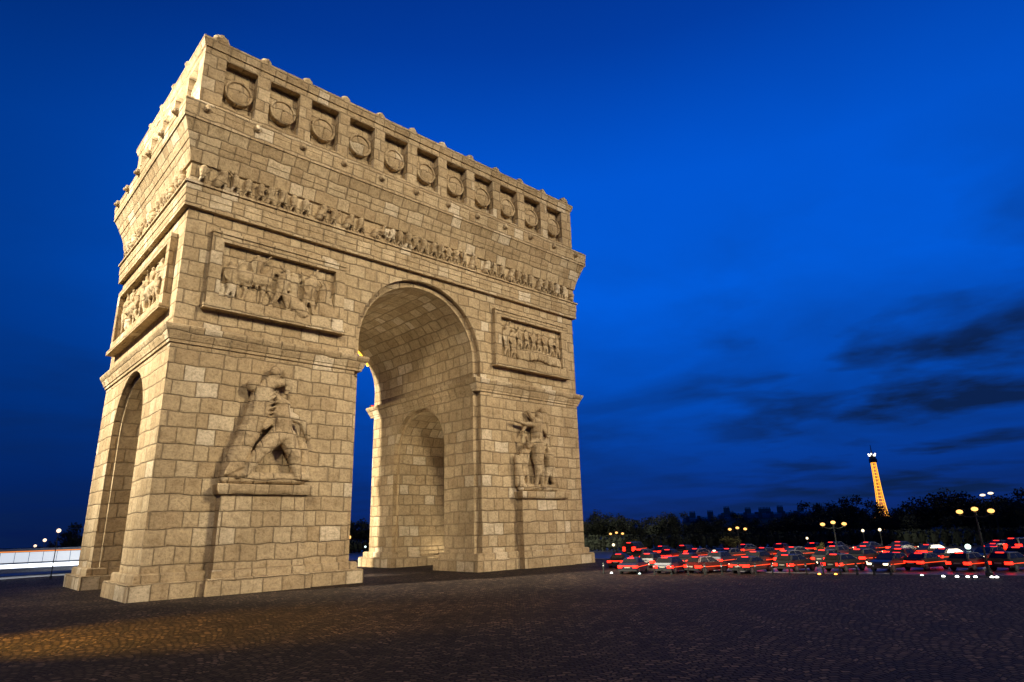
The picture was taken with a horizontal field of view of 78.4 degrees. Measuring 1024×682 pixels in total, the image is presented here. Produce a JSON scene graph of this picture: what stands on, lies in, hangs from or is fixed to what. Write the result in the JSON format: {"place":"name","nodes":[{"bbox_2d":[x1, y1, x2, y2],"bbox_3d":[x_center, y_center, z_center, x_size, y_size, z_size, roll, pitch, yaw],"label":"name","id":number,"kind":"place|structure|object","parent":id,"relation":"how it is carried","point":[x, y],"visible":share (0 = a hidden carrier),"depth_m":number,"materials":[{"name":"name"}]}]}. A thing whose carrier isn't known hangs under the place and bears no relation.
{"place":"outdoors","nodes":[
{"label":"outdoors","id":0,"kind":"place"},
{"bbox_2d":[33,541,72,547],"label":"tree","id":1,"kind":"object","parent":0,"point":[50,545],"visible":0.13,"depth_m":114.17,"materials":[{"name":"green plant"}]},
{"bbox_2d":[0,525,1019,548],"bbox_3d":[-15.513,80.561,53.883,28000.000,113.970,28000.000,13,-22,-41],"label":"ground","id":2,"kind":"structure","parent":0,"point":[645,535],"depth_m":232.37,"materials":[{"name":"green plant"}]},
{"bbox_2d":[349,540,368,552],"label":"hedge","id":3,"kind":"object","parent":2,"relation":"on","point":[354,546],"visible":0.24,"depth_m":138.46,"materials":[{"name":"green plant"}]},
{"bbox_2d":[682,510,739,536],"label":"town house","id":4,"kind":"structure","parent":2,"relation":"on","point":[689,519],"depth_m":190.14,"materials":[{"name":"metal"}]},
{"bbox_2d":[717,506,770,523],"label":"town house","id":5,"kind":"structure","parent":2,"relation":"on","point":[747,514],"depth_m":191.25,"materials":[{"name":"metal"}]},
{"bbox_2d":[754,505,808,535],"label":"town house","id":6,"kind":"structure","parent":2,"relation":"on","point":[763,516],"depth_m":184.13,"materials":[{"name":"metal"}]},
{"bbox_2d":[584,526,1023,550],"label":"hedge","id":7,"kind":"object","parent":2,"relation":"on","point":[915,537],"visible":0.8,"depth_m":103.50,"materials":[{"name":"green plant"}]},
{"bbox_2d":[797,506,845,534],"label":"town house","id":8,"kind":"structure","parent":2,"relation":"on","point":[799,509],"depth_m":186.91,"materials":[{"name":"metal"}]},
{"bbox_2d":[868,446,887,529],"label":"lattice tower","id":9,"kind":"structure","parent":2,"relation":"on","point":[872,459],"depth_m":1699.26,"materials":[{"name":"gold metal"}]},
{"bbox_2d":[924,491,977,529],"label":"tree","id":10,"kind":"object","parent":2,"relation":"on","point":[964,495],"visible":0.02,"depth_m":131.93,"materials":[{"name":"green plant"}]},
{"bbox_2d":[964,495,1016,535],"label":"tree","id":11,"kind":"object","parent":2,"relation":"on","point":[996,532],"visible":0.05,"depth_m":123.97,"materials":[{"name":"green plant"}]},
{"bbox_2d":[1006,496,1023,508],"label":"tree","id":12,"kind":"object","parent":2,"relation":"on","point":[1017,500],"visible":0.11,"depth_m":124.30,"materials":[{"name":"green plant"}]},
{"bbox_2d":[0,559,1023,681],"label":"cobbled square","id":13,"kind":"structure","parent":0,"point":[587,622],"depth_m":28.36,"materials":[{"name":"grey stone"}]},
{"bbox_2d":[49,529,60,577],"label":"street lamp","id":14,"kind":"object","parent":13,"relation":"on","point":[57,531],"visible":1,"depth_m":76.46,"materials":[{"name":"metal"}]},
{"bbox_2d":[63,34,594,602],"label":"triumphal arch","id":15,"kind":"structure","parent":13,"relation":"on","point":[299,254],"depth_m":62.51,"materials":[{"name":"stone"}]},
{"bbox_2d":[0,558,1023,579],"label":"kerb","id":16,"kind":"structure","parent":13,"relation":"on","point":[760,571],"depth_m":51.94,"materials":[{"name":"stone"}]},
{"bbox_2d":[607,553,631,567],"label":"car","id":17,"kind":"object","parent":13,"relation":"on","point":[615,559],"visible":0.63,"depth_m":67.16,"materials":[{"name":"black paint"}]},
{"bbox_2d":[618,557,649,573],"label":"car","id":18,"kind":"object","parent":13,"relation":"on","point":[628,564],"visible":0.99,"depth_m":58.74,"materials":[{"name":"grey paint"}]},
{"bbox_2d":[640,553,663,565],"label":"car","id":19,"kind":"object","parent":13,"relation":"on","point":[651,558],"visible":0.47,"depth_m":65.96,"materials":[{"name":"grey paint"}]},
{"bbox_2d":[654,556,686,573],"bbox_3d":[15.060,20.994,58.925,2.147,1.460,4.115,-15,-21,38],"label":"car","id":20,"kind":"object","parent":13,"relation":"on","point":[664,562],"visible":0.77,"depth_m":57.75,"materials":[{"name":"white paint"}]},
{"bbox_2d":[956,507,994,575],"bbox_3d":[36.023,15.336,48.113,2.452,5.062,0.494,-13,-20,33],"label":"street lamp","id":21,"kind":"object","parent":13,"relation":"on","point":[988,572],"visible":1,"depth_m":48.07,"materials":[{"name":"metal"}]},
{"bbox_2d":[0,538,1023,578],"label":"road","id":22,"kind":"structure","parent":0,"point":[606,554],"depth_m":56.83,"materials":[{"name":"grey asphalt"}]},
{"bbox_2d":[0,547,80,573],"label":"city bus","id":23,"kind":"object","parent":22,"relation":"on","point":[25,560],"visible":0.43,"depth_m":85.36,"materials":[{"name":"white paint"}]},
{"bbox_2d":[59,531,75,546],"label":"tree","id":24,"kind":"object","parent":22,"relation":"on","point":[63,537],"visible":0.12,"depth_m":117.73,"materials":[{"name":"green plant"}]},
{"bbox_2d":[55,522,82,546],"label":"tree","id":25,"kind":"object","parent":22,"relation":"on","point":[77,541],"visible":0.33,"depth_m":116.25,"materials":[{"name":"green plant"}]},
{"bbox_2d":[350,518,368,541],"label":"tree","id":26,"kind":"object","parent":22,"relation":"on","point":[362,530],"visible":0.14,"depth_m":153.86,"materials":[{"name":"green plant"}]},
{"bbox_2d":[350,520,369,550],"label":"tree","id":27,"kind":"object","parent":22,"relation":"on","point":[355,533],"visible":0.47,"depth_m":147.64,"materials":[{"name":"green plant"}]},
{"bbox_2d":[359,525,369,540],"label":"tree","id":28,"kind":"object","parent":22,"relation":"on","point":[366,532],"visible":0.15,"depth_m":147.73,"materials":[{"name":"green plant"}]},
{"bbox_2d":[583,519,608,538],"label":"tree","id":29,"kind":"object","parent":22,"relation":"on","point":[588,530],"visible":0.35,"depth_m":120.99,"materials":[{"name":"green plant"}]},
{"bbox_2d":[586,509,625,537],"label":"tree","id":30,"kind":"object","parent":22,"relation":"on","point":[598,525],"visible":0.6,"depth_m":122.24,"materials":[{"name":"green plant"}]},
{"bbox_2d":[609,532,623,551],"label":"street lamp","id":31,"kind":"object","parent":22,"relation":"on","point":[617,550],"visible":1,"depth_m":105.51,"materials":[{"name":"metal"}]},
{"bbox_2d":[599,512,640,536],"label":"tree","id":32,"kind":"object","parent":22,"relation":"on","point":[624,527],"visible":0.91,"depth_m":120.13,"materials":[{"name":"green plant"}]},
{"bbox_2d":[619,518,642,528],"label":"tree","id":33,"kind":"object","parent":22,"relation":"on","point":[635,525],"visible":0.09,"depth_m":155.49,"materials":[{"name":"green plant"}]},
{"bbox_2d":[622,542,646,554],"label":"van","id":34,"kind":"object","parent":22,"relation":"on","point":[629,548],"visible":0.5,"depth_m":88.71,"materials":[{"name":"grey paint"}]},
{"bbox_2d":[624,521,649,538],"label":"tree","id":35,"kind":"object","parent":22,"relation":"on","point":[643,532],"visible":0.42,"depth_m":125.05,"materials":[{"name":"green plant"}]},
{"bbox_2d":[631,549,655,556],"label":"car","id":36,"kind":"object","parent":22,"relation":"on","point":[637,553],"visible":0.33,"depth_m":76.61,"materials":[{"name":"grey paint"}]},
{"bbox_2d":[636,512,680,536],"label":"tree","id":37,"kind":"object","parent":22,"relation":"on","point":[662,526],"visible":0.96,"depth_m":119.40,"materials":[{"name":"green plant"}]},
{"bbox_2d":[651,546,672,552],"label":"car","id":38,"kind":"object","parent":22,"relation":"on","point":[657,549],"visible":0.34,"depth_m":88.06,"materials":[{"name":"black paint"}]},
{"bbox_2d":[659,549,680,556],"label":"car","id":39,"kind":"object","parent":22,"relation":"on","point":[669,552],"visible":0.38,"depth_m":75.91,"materials":[{"name":"black paint"}]},
{"bbox_2d":[664,511,690,536],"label":"tree","id":40,"kind":"object","parent":22,"relation":"on","point":[675,524],"visible":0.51,"depth_m":123.95,"materials":[{"name":"green plant"}]},
{"bbox_2d":[676,545,695,552],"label":"car","id":41,"kind":"object","parent":22,"relation":"on","point":[683,548],"visible":0.35,"depth_m":87.20,"materials":[{"name":"grey paint"}]},
{"bbox_2d":[678,553,700,561],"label":"car","id":42,"kind":"object","parent":22,"relation":"on","point":[684,556],"visible":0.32,"depth_m":65.22,"materials":[{"name":"black paint"}]},
{"bbox_2d":[684,548,710,555],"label":"car","id":43,"kind":"object","parent":22,"relation":"on","point":[701,551],"visible":0.34,"depth_m":76.50,"materials":[{"name":"red paint"}]},
{"bbox_2d":[684,556,728,573],"bbox_3d":[18.087,20.680,58.146,4.115,1.460,2.147,7,-19,-27],"label":"car","id":44,"kind":"object","parent":22,"relation":"on","point":[695,563],"visible":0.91,"depth_m":57.35,"materials":[{"name":"red paint"}]},
{"bbox_2d":[713,544,724,550],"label":"car","id":45,"kind":"object","parent":22,"relation":"on","point":[720,547],"visible":0.16,"depth_m":87.48,"materials":[{"name":"grey paint"}]},
{"bbox_2d":[707,551,737,562],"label":"car","id":46,"kind":"object","parent":22,"relation":"on","point":[724,556],"visible":0.56,"depth_m":65.84,"materials":[{"name":"blue paint"}]},
{"bbox_2d":[719,535,740,547],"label":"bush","id":47,"kind":"object","parent":22,"relation":"on","point":[729,543],"visible":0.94,"depth_m":82.49,"materials":[{"name":"green plant"}]},
{"bbox_2d":[720,548,745,556],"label":"car","id":48,"kind":"object","parent":22,"relation":"on","point":[736,552],"visible":0.37,"depth_m":74.40,"materials":[{"name":"grey paint"}]},
{"bbox_2d":[711,513,757,545],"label":"tree","id":49,"kind":"object","parent":22,"relation":"on","point":[716,524],"visible":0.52,"depth_m":115.72,"materials":[{"name":"green plant"}]},
{"bbox_2d":[728,527,746,549],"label":"street lamp","id":50,"kind":"object","parent":22,"relation":"on","point":[737,528],"visible":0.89,"depth_m":85.90,"materials":[{"name":"metal"}]},
{"bbox_2d":[736,544,757,552],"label":"car","id":51,"kind":"object","parent":22,"relation":"on","point":[746,548],"visible":0.43,"depth_m":86.52,"materials":[{"name":"blue paint"}]},
{"bbox_2d":[728,556,773,573],"bbox_3d":[21.708,20.235,56.873,4.615,1.400,2.147,12,-21,-37],"label":"car","id":52,"kind":"object","parent":22,"relation":"on","point":[746,563],"visible":0.89,"depth_m":55.99,"materials":[{"name":"grey paint"}]},
{"bbox_2d":[745,551,773,562],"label":"car","id":53,"kind":"object","parent":22,"relation":"on","point":[766,555],"visible":0.31,"depth_m":64.67,"materials":[{"name":"black paint"}]},
{"bbox_2d":[754,547,777,555],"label":"car","id":54,"kind":"object","parent":22,"relation":"on","point":[771,550],"visible":0.3,"depth_m":74.44,"materials":[{"name":"black paint"}]},
{"bbox_2d":[772,543,790,550],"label":"car","id":55,"kind":"object","parent":22,"relation":"on","point":[780,546],"visible":0.42,"depth_m":85.40,"materials":[{"name":"red paint"}]},
{"bbox_2d":[773,550,811,560],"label":"car","id":56,"kind":"object","parent":22,"relation":"on","point":[779,552],"visible":0.26,"depth_m":64.71,"materials":[{"name":"silver metal"}]},
{"bbox_2d":[773,554,818,571],"bbox_3d":[25.922,20.235,57.361,4.115,1.460,2.147,9,-19,-31],"label":"car","id":57,"kind":"object","parent":22,"relation":"on","point":[795,561],"visible":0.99,"depth_m":56.53,"materials":[{"name":"black paint"}]},
{"bbox_2d":[784,546,814,555],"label":"car","id":58,"kind":"object","parent":22,"relation":"on","point":[804,550],"visible":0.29,"depth_m":74.13,"materials":[{"name":"silver metal"}]},
{"bbox_2d":[791,503,821,520],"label":"tree","id":59,"kind":"object","parent":22,"relation":"on","point":[803,514],"visible":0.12,"depth_m":141.19,"materials":[{"name":"green plant"}]},
{"bbox_2d":[804,542,823,550],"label":"car","id":60,"kind":"object","parent":22,"relation":"on","point":[811,546],"visible":0.36,"depth_m":84.41,"materials":[{"name":"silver metal"}]},
{"bbox_2d":[815,543,825,549],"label":"tree","id":61,"kind":"object","parent":22,"relation":"on","point":[821,545],"visible":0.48,"depth_m":77.49,"materials":[{"name":"green plant"}]},
{"bbox_2d":[797,500,845,533],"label":"tree","id":62,"kind":"object","parent":22,"relation":"on","point":[818,519],"visible":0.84,"depth_m":110.96,"materials":[{"name":"green plant"}]},
{"bbox_2d":[811,549,840,564],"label":"car","id":63,"kind":"object","parent":22,"relation":"on","point":[818,556],"visible":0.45,"depth_m":63.64,"materials":[{"name":"grey paint"}]},
{"bbox_2d":[820,521,846,552],"bbox_3d":[33.133,20.579,64.103,2.452,4.262,0.494,-9,-18,25],"label":"street lamp","id":64,"kind":"object","parent":22,"relation":"on","point":[832,522],"visible":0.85,"depth_m":64.34,"materials":[{"name":"metal"}]},
{"bbox_2d":[810,496,860,532],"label":"tree","id":65,"kind":"object","parent":22,"relation":"on","point":[850,508],"visible":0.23,"depth_m":113.62,"materials":[{"name":"green plant"}]},
{"bbox_2d":[826,545,851,552],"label":"car","id":66,"kind":"object","parent":22,"relation":"on","point":[843,549],"visible":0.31,"depth_m":72.36,"materials":[{"name":"blue paint"}]},
{"bbox_2d":[824,542,853,548],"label":"car","id":67,"kind":"object","parent":22,"relation":"on","point":[832,544],"visible":0.27,"depth_m":84.47,"materials":[{"name":"blue paint"}]},
{"bbox_2d":[821,500,864,533],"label":"tree","id":68,"kind":"object","parent":22,"relation":"on","point":[831,506],"visible":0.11,"depth_m":142.47,"materials":[{"name":"green plant"}]},
{"bbox_2d":[822,553,867,571],"bbox_3d":[29.776,19.789,56.212,4.115,1.460,2.147,8,-19,-29],"label":"car","id":69,"kind":"object","parent":22,"relation":"on","point":[846,561],"visible":0.91,"depth_m":55.41,"materials":[{"name":"black paint"}]},
{"bbox_2d":[822,494,889,533],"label":"tree","id":70,"kind":"object","parent":22,"relation":"on","point":[868,522],"visible":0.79,"depth_m":109.40,"materials":[{"name":"green plant"}]},
{"bbox_2d":[849,548,879,561],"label":"car","id":71,"kind":"object","parent":22,"relation":"on","point":[867,554],"visible":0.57,"depth_m":63.17,"materials":[{"name":"black paint"}]},
{"bbox_2d":[855,545,882,553],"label":"car","id":72,"kind":"object","parent":22,"relation":"on","point":[870,547],"visible":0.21,"depth_m":72.16,"materials":[{"name":"grey paint"}]},
{"bbox_2d":[853,542,885,550],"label":"car","id":73,"kind":"object","parent":22,"relation":"on","point":[881,547],"visible":0.39,"depth_m":82.61,"materials":[{"name":"blue paint"}]},
{"bbox_2d":[860,508,891,531],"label":"tree","id":74,"kind":"object","parent":22,"relation":"on","point":[868,512],"visible":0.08,"depth_m":134.23,"materials":[{"name":"green plant"}]},
{"bbox_2d":[867,507,906,533],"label":"tree","id":75,"kind":"object","parent":22,"relation":"on","point":[890,527],"visible":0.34,"depth_m":109.67,"materials":[{"name":"green plant"}]},
{"bbox_2d":[867,552,910,571],"bbox_3d":[33.049,19.328,54.960,4.115,1.460,2.147,9,-19,-31],"label":"car","id":76,"kind":"object","parent":22,"relation":"on","point":[883,560],"visible":0.79,"depth_m":54.34,"materials":[{"name":"black paint"}]},
{"bbox_2d":[883,545,917,552],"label":"car","id":77,"kind":"object","parent":22,"relation":"on","point":[901,546],"visible":0.27,"depth_m":70.88,"materials":[{"name":"black paint"}]},
{"bbox_2d":[886,541,918,548],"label":"car","id":78,"kind":"object","parent":22,"relation":"on","point":[898,543],"visible":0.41,"depth_m":81.56,"materials":[{"name":"black paint"}]},
{"bbox_2d":[890,548,917,556],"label":"car","id":79,"kind":"object","parent":22,"relation":"on","point":[907,551],"visible":0.16,"depth_m":62.35,"materials":[{"name":"red paint"}]},
{"bbox_2d":[886,501,936,533],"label":"tree","id":80,"kind":"object","parent":22,"relation":"on","point":[909,521],"visible":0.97,"depth_m":104.33,"materials":[{"name":"green plant"}]},
{"bbox_2d":[894,498,936,528],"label":"tree","id":81,"kind":"object","parent":22,"relation":"on","point":[899,509],"visible":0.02,"depth_m":130.36,"materials":[{"name":"green plant"}]},
{"bbox_2d":[891,495,952,529],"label":"tree","id":82,"kind":"object","parent":22,"relation":"on","point":[913,498],"visible":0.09,"depth_m":109.76,"materials":[{"name":"green plant"}]},
{"bbox_2d":[904,552,948,570],"bbox_3d":[36.382,19.333,55.174,4.615,1.400,2.147,7,-19,-27],"label":"car","id":83,"kind":"object","parent":22,"relation":"on","point":[925,561],"visible":0.89,"depth_m":54.32,"materials":[{"name":"black paint"}]},
{"bbox_2d":[917,544,946,552],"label":"car","id":84,"kind":"object","parent":22,"relation":"on","point":[930,548],"visible":0.28,"depth_m":70.52,"materials":[{"name":"grey paint"}]},
{"bbox_2d":[907,487,982,541],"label":"tree","id":85,"kind":"object","parent":22,"relation":"on","point":[956,503],"visible":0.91,"depth_m":102.77,"materials":[{"name":"green plant"}]},
{"bbox_2d":[932,548,965,558],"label":"car","id":86,"kind":"object","parent":22,"relation":"on","point":[945,553],"visible":0.29,"depth_m":60.95,"materials":[{"name":"silver metal"}]},
{"bbox_2d":[927,498,1003,531],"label":"tree","id":87,"kind":"object","parent":22,"relation":"on","point":[934,510],"visible":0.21,"depth_m":103.70,"materials":[{"name":"green plant"}]},
{"bbox_2d":[965,544,970,550],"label":"globe lamp","id":88,"kind":"object","parent":22,"relation":"on","point":[967,546],"visible":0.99,"depth_m":81.18,"materials":[{"name":"glass"}]},
{"bbox_2d":[945,552,991,570],"bbox_3d":[39.004,18.694,53.366,4.115,1.460,2.147,7,-18,-26],"label":"car","id":89,"kind":"object","parent":22,"relation":"on","point":[973,561],"visible":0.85,"depth_m":52.49,"materials":[{"name":"black metal"}]},
{"bbox_2d":[949,498,1003,542],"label":"tree","id":90,"kind":"object","parent":22,"relation":"on","point":[982,521],"visible":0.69,"depth_m":101.12,"materials":[{"name":"green plant"}]},
{"bbox_2d":[980,494,989,526],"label":"mast lamp","id":91,"kind":"object","parent":22,"relation":"on","point":[982,495],"visible":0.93,"depth_m":100.05,"materials":[{"name":"metal"}]},
{"bbox_2d":[971,546,1004,557],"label":"car","id":92,"kind":"object","parent":22,"relation":"on","point":[988,550],"visible":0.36,"depth_m":60.44,"materials":[{"name":"black paint"}]},
{"bbox_2d":[988,492,998,530],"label":"mast lamp","id":93,"kind":"object","parent":22,"relation":"on","point":[990,493],"visible":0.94,"depth_m":99.34,"materials":[{"name":"metal"}]},
{"bbox_2d":[984,543,1004,549],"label":"car","id":94,"kind":"object","parent":22,"relation":"on","point":[996,544],"visible":0.18,"depth_m":68.81,"materials":[{"name":"red paint"}]},
{"bbox_2d":[984,540,1004,545],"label":"car","id":95,"kind":"object","parent":22,"relation":"on","point":[997,541],"visible":0.09,"depth_m":76.87,"materials":[{"name":"black paint"}]},
{"bbox_2d":[978,487,1023,529],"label":"tree","id":96,"kind":"object","parent":22,"relation":"on","point":[1005,516],"visible":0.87,"depth_m":99.09,"materials":[{"name":"green plant"}]},
{"bbox_2d":[987,493,1019,537],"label":"tree","id":97,"kind":"object","parent":22,"relation":"on","point":[999,511],"visible":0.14,"depth_m":102.44,"materials":[{"name":"green plant"}]},
{"bbox_2d":[987,551,1023,570],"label":"car","id":98,"kind":"object","parent":22,"relation":"on","point":[1013,560],"visible":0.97,"depth_m":51.45,"materials":[{"name":"black paint"}]},
{"bbox_2d":[1003,537,1023,550],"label":"van","id":99,"kind":"object","parent":22,"relation":"on","point":[1010,542],"visible":0.38,"depth_m":66.96,"materials":[{"name":"black paint"}]},
{"bbox_2d":[1006,546,1023,554],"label":"car","id":100,"kind":"object","parent":22,"relation":"on","point":[1019,549],"visible":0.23,"depth_m":58.99,"materials":[{"name":"grey paint"}]},
{"bbox_2d":[0,0,1023,547],"label":"sky","id":101,"kind":"structure","parent":0,"point":[798,225],"materials":[{"name":"blue"}]},
{"bbox_2d":[964,498,1021,532],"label":"town house","id":102,"kind":"structure","parent":0,"point":[979,509],"depth_m":160.77,"materials":[{"name":"metal"}]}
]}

